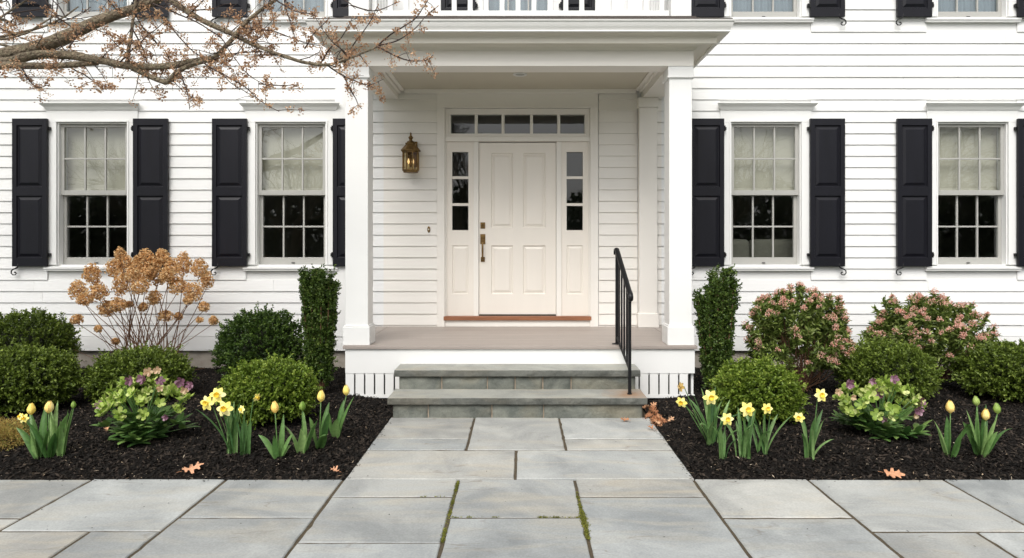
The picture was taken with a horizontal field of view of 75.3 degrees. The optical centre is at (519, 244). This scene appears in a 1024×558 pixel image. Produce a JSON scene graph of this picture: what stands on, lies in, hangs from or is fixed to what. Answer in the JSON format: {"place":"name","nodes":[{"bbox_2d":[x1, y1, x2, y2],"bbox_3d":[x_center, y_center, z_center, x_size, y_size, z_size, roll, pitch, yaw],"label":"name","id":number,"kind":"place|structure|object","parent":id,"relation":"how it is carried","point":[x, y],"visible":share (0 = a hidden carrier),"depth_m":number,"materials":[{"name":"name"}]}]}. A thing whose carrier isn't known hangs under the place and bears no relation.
{"place":"outdoors","nodes":[
{"label":"outdoors","id":0,"kind":"place"},
{"bbox_2d":[0,410,1023,557],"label":"paving","id":1,"kind":"structure","parent":0,"point":[408,462],"depth_m":3.79,"materials":[{"name":"grey stone"}]},
{"bbox_2d":[420,480,591,544],"bbox_3d":[-0.106,1.508,3.797,0.988,0.024,0.887,0,0,0],"label":"moss","id":2,"kind":"object","parent":1,"relation":"on","point":[584,523],"visible":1,"depth_m":3.67,"materials":[{"name":"green plant"}]},
{"bbox_2d":[14,420,999,481],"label":"mulch crumbs","id":3,"kind":"object","parent":1,"relation":"on","point":[390,423],"visible":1,"depth_m":4.53,"materials":[{"name":"brown wood"}]},
{"bbox_2d":[387,364,646,418],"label":"stone steps","id":4,"kind":"structure","parent":1,"relation":"on","point":[475,391],"depth_m":6.01,"materials":[{"name":"grey stone"}]},
{"bbox_2d":[612,248,632,394],"bbox_3d":[0.949,0.680,6.199,0.094,1.298,0.749,0,0,0],"label":"stair railing","id":5,"kind":"object","parent":4,"relation":"on","point":[619,266],"visible":1,"depth_m":6.13,"materials":[{"name":"black metal"}]},
{"bbox_2d":[0,365,1023,480],"bbox_3d":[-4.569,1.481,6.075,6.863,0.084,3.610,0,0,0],"label":"mulch bed","id":6,"kind":"object","parent":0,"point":[283,464],"visible":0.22,"depth_m":4.63,"materials":[{"name":"black wood"}]},
{"bbox_2d":[0,416,29,450],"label":"groundcover tuft","id":7,"kind":"object","parent":6,"relation":"on","point":[6,429],"visible":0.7,"depth_m":4.80,"materials":[{"name":"plant"}]},
{"bbox_2d":[7,413,28,440],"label":"daffodil","id":8,"kind":"object","parent":6,"relation":"on","point":[22,417],"visible":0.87,"depth_m":4.84,"materials":[{"name":"yellow plant"}]},
{"bbox_2d":[16,403,48,458],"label":"tulip","id":9,"kind":"object","parent":6,"relation":"on","point":[31,443],"visible":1,"depth_m":4.58,"materials":[{"name":"green plant"}]},
{"bbox_2d":[0,307,84,363],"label":"boxwood","id":10,"kind":"object","parent":6,"relation":"on","point":[16,327],"visible":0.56,"depth_m":6.89,"materials":[{"name":"green plant"}]},
{"bbox_2d":[0,338,85,417],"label":"boxwood","id":11,"kind":"object","parent":6,"relation":"on","point":[36,376],"visible":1,"depth_m":5.70,"materials":[{"name":"green plant"}]},
{"bbox_2d":[26,400,68,457],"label":"tulip","id":12,"kind":"object","parent":6,"relation":"on","point":[50,451],"visible":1,"depth_m":4.58,"materials":[{"name":"green plant"}]},
{"bbox_2d":[50,401,75,457],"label":"tulip","id":13,"kind":"object","parent":6,"relation":"on","point":[61,443],"visible":0.99,"depth_m":4.59,"materials":[{"name":"green plant"}]},
{"bbox_2d":[78,340,198,407],"bbox_3d":[-3.612,1.206,6.287,1.006,0.564,1.045,0,0,0],"label":"boxwood","id":14,"kind":"object","parent":6,"relation":"on","point":[108,370],"visible":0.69,"depth_m":6.07,"materials":[{"name":"green plant"}]},
{"bbox_2d":[67,246,218,369],"bbox_3d":[-4.066,0.967,7.093,1.825,1.905,0.686,0,0,0],"label":"hydrangea","id":15,"kind":"object","parent":6,"relation":"on","point":[149,272],"visible":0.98,"depth_m":7.07,"materials":[{"name":"brown plant"}]},
{"bbox_2d":[89,366,199,447],"bbox_3d":[-2.762,1.175,4.964,0.810,0.590,0.653,0,0,0],"label":"hellebore","id":16,"kind":"object","parent":6,"relation":"on","point":[160,414],"visible":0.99,"depth_m":4.84,"materials":[{"name":"green plant"}]},
{"bbox_2d":[176,462,203,473],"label":"oak leaf","id":17,"kind":"object","parent":6,"relation":"on","point":[191,468],"visible":1,"depth_m":4.39,"materials":[{"name":"brown plant"}]},
{"bbox_2d":[196,388,239,453],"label":"daffodil","id":18,"kind":"object","parent":6,"relation":"on","point":[224,409],"visible":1,"depth_m":4.65,"materials":[{"name":"green plant"}]},
{"bbox_2d":[234,393,260,455],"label":"daffodil","id":19,"kind":"object","parent":6,"relation":"on","point":[245,439],"visible":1,"depth_m":4.62,"materials":[{"name":"green plant"}]},
{"bbox_2d":[209,301,305,377],"bbox_3d":[-2.672,1.027,6.893,0.982,0.894,0.999,0,0,0],"label":"boxwood","id":20,"kind":"object","parent":6,"relation":"on","point":[248,336],"visible":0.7,"depth_m":6.65,"materials":[{"name":"green plant"}]},
{"bbox_2d":[215,349,322,429],"bbox_3d":[-2.063,1.175,5.504,0.853,0.600,0.876,0,0,0],"label":"boxwood","id":21,"kind":"object","parent":6,"relation":"on","point":[288,385],"visible":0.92,"depth_m":5.29,"materials":[{"name":"green plant"}]},
{"bbox_2d":[259,401,292,459],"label":"tulip","id":22,"kind":"object","parent":6,"relation":"on","point":[276,448],"visible":1,"depth_m":4.56,"materials":[{"name":"green plant"}]},
{"bbox_2d":[284,401,317,452],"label":"tulip","id":23,"kind":"object","parent":6,"relation":"on","point":[302,444],"visible":0.97,"depth_m":4.67,"materials":[{"name":"green plant"}]},
{"bbox_2d":[309,390,328,448],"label":"tulip","id":24,"kind":"object","parent":6,"relation":"on","point":[323,433],"visible":0.98,"depth_m":4.80,"materials":[{"name":"green plant"}]},
{"bbox_2d":[297,263,341,393],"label":"columnar holly","id":25,"kind":"object","parent":6,"relation":"on","point":[319,290],"visible":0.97,"depth_m":6.38,"materials":[{"name":"green plant"}]},
{"bbox_2d":[329,385,353,436],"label":"tulip","id":26,"kind":"object","parent":6,"relation":"on","point":[335,428],"visible":0.93,"depth_m":5.08,"materials":[{"name":"green plant"}]},
{"bbox_2d":[6,381,1022,477],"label":"mulch slivers","id":27,"kind":"object","parent":6,"relation":"on","point":[652,416],"visible":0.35,"depth_m":4.75,"materials":[{"name":"brown wood"}]},
{"bbox_2d":[344,409,694,480],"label":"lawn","id":28,"kind":"structure","parent":0,"point":[642,409],"depth_m":4.96,"materials":[{"name":"green plant"}]},
{"bbox_2d":[0,0,438,117],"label":"flowering tree","id":29,"kind":"object","parent":28,"relation":"on","point":[16,57],"visible":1,"depth_m":4.92,"materials":[{"name":"brown plant"}]},
{"bbox_2d":[0,0,1023,399],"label":"house","id":30,"kind":"structure","parent":28,"relation":"on","point":[864,156],"depth_m":7.88,"materials":[{"name":"white paint"}]},
{"bbox_2d":[37,102,138,270],"bbox_3d":[-5.070,-0.689,7.925,1.200,1.998,0.250,0,0,0],"label":"window","id":31,"kind":"structure","parent":30,"relation":"in","point":[90,144],"depth_m":7.92,"materials":[{"name":"white paint"}]},
{"bbox_2d":[43,0,139,22],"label":"window","id":32,"kind":"structure","parent":30,"relation":"in","point":[95,5],"depth_m":7.96,"materials":[{"name":"white paint"}]},
{"bbox_2d":[238,102,339,270],"bbox_3d":[-2.715,-0.689,7.925,1.200,1.998,0.250,0,0,0],"label":"window","id":33,"kind":"structure","parent":30,"relation":"in","point":[290,154],"depth_m":7.92,"materials":[{"name":"white paint"}]},
{"bbox_2d":[243,0,336,22],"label":"window","id":34,"kind":"structure","parent":30,"relation":"in","point":[324,10],"depth_m":7.96,"materials":[{"name":"white paint"}]},
{"bbox_2d":[401,132,420,172],"bbox_3d":[-1.275,-1.076,7.763,0.219,0.472,0.224,0,0,0],"label":"wall lantern","id":35,"kind":"object","parent":30,"relation":"attached to","point":[411,149],"depth_m":7.72,"materials":[{"name":"gold metal"}]},
{"bbox_2d":[479,143,555,315],"bbox_3d":[-0.030,-0.183,7.900,0.916,2.064,0.124,0,0,0],"label":"front door","id":36,"kind":"structure","parent":30,"relation":"in","point":[517,181],"depth_m":7.92,"materials":[{"name":"beige paint"}]},
{"bbox_2d":[475,0,560,10],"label":"window","id":37,"kind":"structure","parent":30,"relation":"in","point":[494,5],"depth_m":8.02,"materials":[{"name":"white paint"}]},
{"bbox_2d":[513,72,526,76],"bbox_3d":[0.000,-1.830,7.150,0.156,0.010,0.156,0,0,0],"label":"ceiling light","id":38,"kind":"object","parent":30,"relation":"attached to","point":[519,74],"visible":1,"depth_m":7.14,"materials":[{"name":"grey paint"}]},
{"bbox_2d":[733,239,791,256],"bbox_3d":[2.905,0.440,8.815,2.210,1.020,0.970,0,0,0],"label":"sofa","id":39,"kind":"object","parent":30,"relation":"in","point":[762,247],"visible":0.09,"depth_m":8.33,"materials":[{"name":"beige fabric"}]},
{"bbox_2d":[718,0,813,22],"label":"window","id":40,"kind":"structure","parent":30,"relation":"in","point":[744,11],"depth_m":7.96,"materials":[{"name":"white paint"}]},
{"bbox_2d":[717,102,818,270],"bbox_3d":[2.915,-0.689,7.925,1.200,1.998,0.250,0,0,0],"label":"window","id":41,"kind":"structure","parent":30,"relation":"in","point":[766,144],"depth_m":7.92,"materials":[{"name":"white paint"}]},
{"bbox_2d":[925,0,1021,22],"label":"window","id":42,"kind":"structure","parent":30,"relation":"in","point":[944,11],"depth_m":7.96,"materials":[{"name":"white paint"}]},
{"bbox_2d":[925,102,1023,270],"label":"window","id":43,"kind":"structure","parent":30,"relation":"in","point":[974,144],"depth_m":7.92,"materials":[{"name":"white paint"}]},
{"bbox_2d":[642,368,1023,480],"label":"mulch bed","id":44,"kind":"object","parent":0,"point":[853,457],"visible":0.21,"depth_m":4.64,"materials":[{"name":"black wood"}]},
{"bbox_2d":[12,373,1012,479],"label":"mulch slivers","id":45,"kind":"object","parent":44,"relation":"on","point":[667,440],"visible":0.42,"depth_m":4.76,"materials":[{"name":"brown wood"}]},
{"bbox_2d":[676,382,741,445],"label":"daffodil","id":46,"kind":"object","parent":44,"relation":"on","point":[711,409],"visible":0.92,"depth_m":4.92,"materials":[{"name":"green plant"}]},
{"bbox_2d":[692,263,742,389],"bbox_3d":[1.904,0.825,6.480,0.440,1.299,0.469,0,0,-45],"label":"columnar holly","id":47,"kind":"object","parent":44,"relation":"on","point":[715,307],"visible":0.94,"depth_m":6.39,"materials":[{"name":"green plant"}]},
{"bbox_2d":[713,413,738,458],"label":"daffodil","id":48,"kind":"object","parent":44,"relation":"on","point":[726,419],"visible":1,"depth_m":4.59,"materials":[{"name":"green plant"}]},
{"bbox_2d":[717,402,755,458],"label":"daffodil","id":49,"kind":"object","parent":44,"relation":"on","point":[744,443],"visible":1,"depth_m":4.57,"materials":[{"name":"green plant"}]},
{"bbox_2d":[705,350,812,424],"bbox_3d":[1.982,1.183,5.550,0.824,0.579,0.808,0,0,0],"label":"boxwood","id":50,"kind":"object","parent":44,"relation":"on","point":[758,383],"visible":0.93,"depth_m":5.35,"materials":[{"name":"green plant"}]},
{"bbox_2d":[746,403,790,453],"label":"daffodil","id":51,"kind":"object","parent":44,"relation":"on","point":[764,437],"visible":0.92,"depth_m":4.65,"materials":[{"name":"green plant"}]},
{"bbox_2d":[741,281,860,391],"bbox_3d":[2.764,0.912,6.630,1.152,1.104,1.018,0,0,0],"label":"pieris","id":52,"kind":"object","parent":44,"relation":"on","point":[810,324],"visible":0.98,"depth_m":6.42,"materials":[{"name":"green plant"}]},
{"bbox_2d":[793,389,832,459],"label":"daffodil","id":53,"kind":"object","parent":44,"relation":"on","point":[809,447],"visible":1,"depth_m":4.57,"materials":[{"name":"green plant"}]},
{"bbox_2d":[828,375,931,441],"bbox_3d":[2.741,1.211,5.071,0.701,0.507,0.633,0,0,18],"label":"hellebore","id":54,"kind":"object","parent":44,"relation":"on","point":[862,412],"visible":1,"depth_m":4.94,"materials":[{"name":"green plant"}]},
{"bbox_2d":[878,468,904,477],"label":"oak leaf","id":55,"kind":"object","parent":44,"relation":"on","point":[892,473],"visible":1,"depth_m":4.28,"materials":[{"name":"brown plant"}]},
{"bbox_2d":[831,331,953,401],"bbox_3d":[3.470,1.155,6.270,0.970,0.650,0.968,0,0,0],"label":"boxwood","id":56,"kind":"object","parent":44,"relation":"on","point":[913,365],"visible":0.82,"depth_m":6.04,"materials":[{"name":"green plant"}]},
{"bbox_2d":[856,287,1001,381],"bbox_3d":[4.213,0.951,6.955,1.285,1.022,1.177,0,0,0],"label":"pieris","id":57,"kind":"object","parent":44,"relation":"on","point":[897,321],"visible":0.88,"depth_m":6.71,"materials":[{"name":"green plant"}]},
{"bbox_2d":[934,400,969,457],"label":"tulip","id":58,"kind":"object","parent":44,"relation":"on","point":[945,441],"visible":0.99,"depth_m":4.62,"materials":[{"name":"green plant"}]},
{"bbox_2d":[943,338,1023,402],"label":"boxwood","id":59,"kind":"object","parent":44,"relation":"on","point":[996,368],"visible":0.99,"depth_m":6.15,"materials":[{"name":"green plant"}]},
{"bbox_2d":[963,396,1011,457],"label":"tulip","id":60,"kind":"object","parent":44,"relation":"on","point":[982,442],"visible":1,"depth_m":4.59,"materials":[{"name":"green plant"}]}
]}

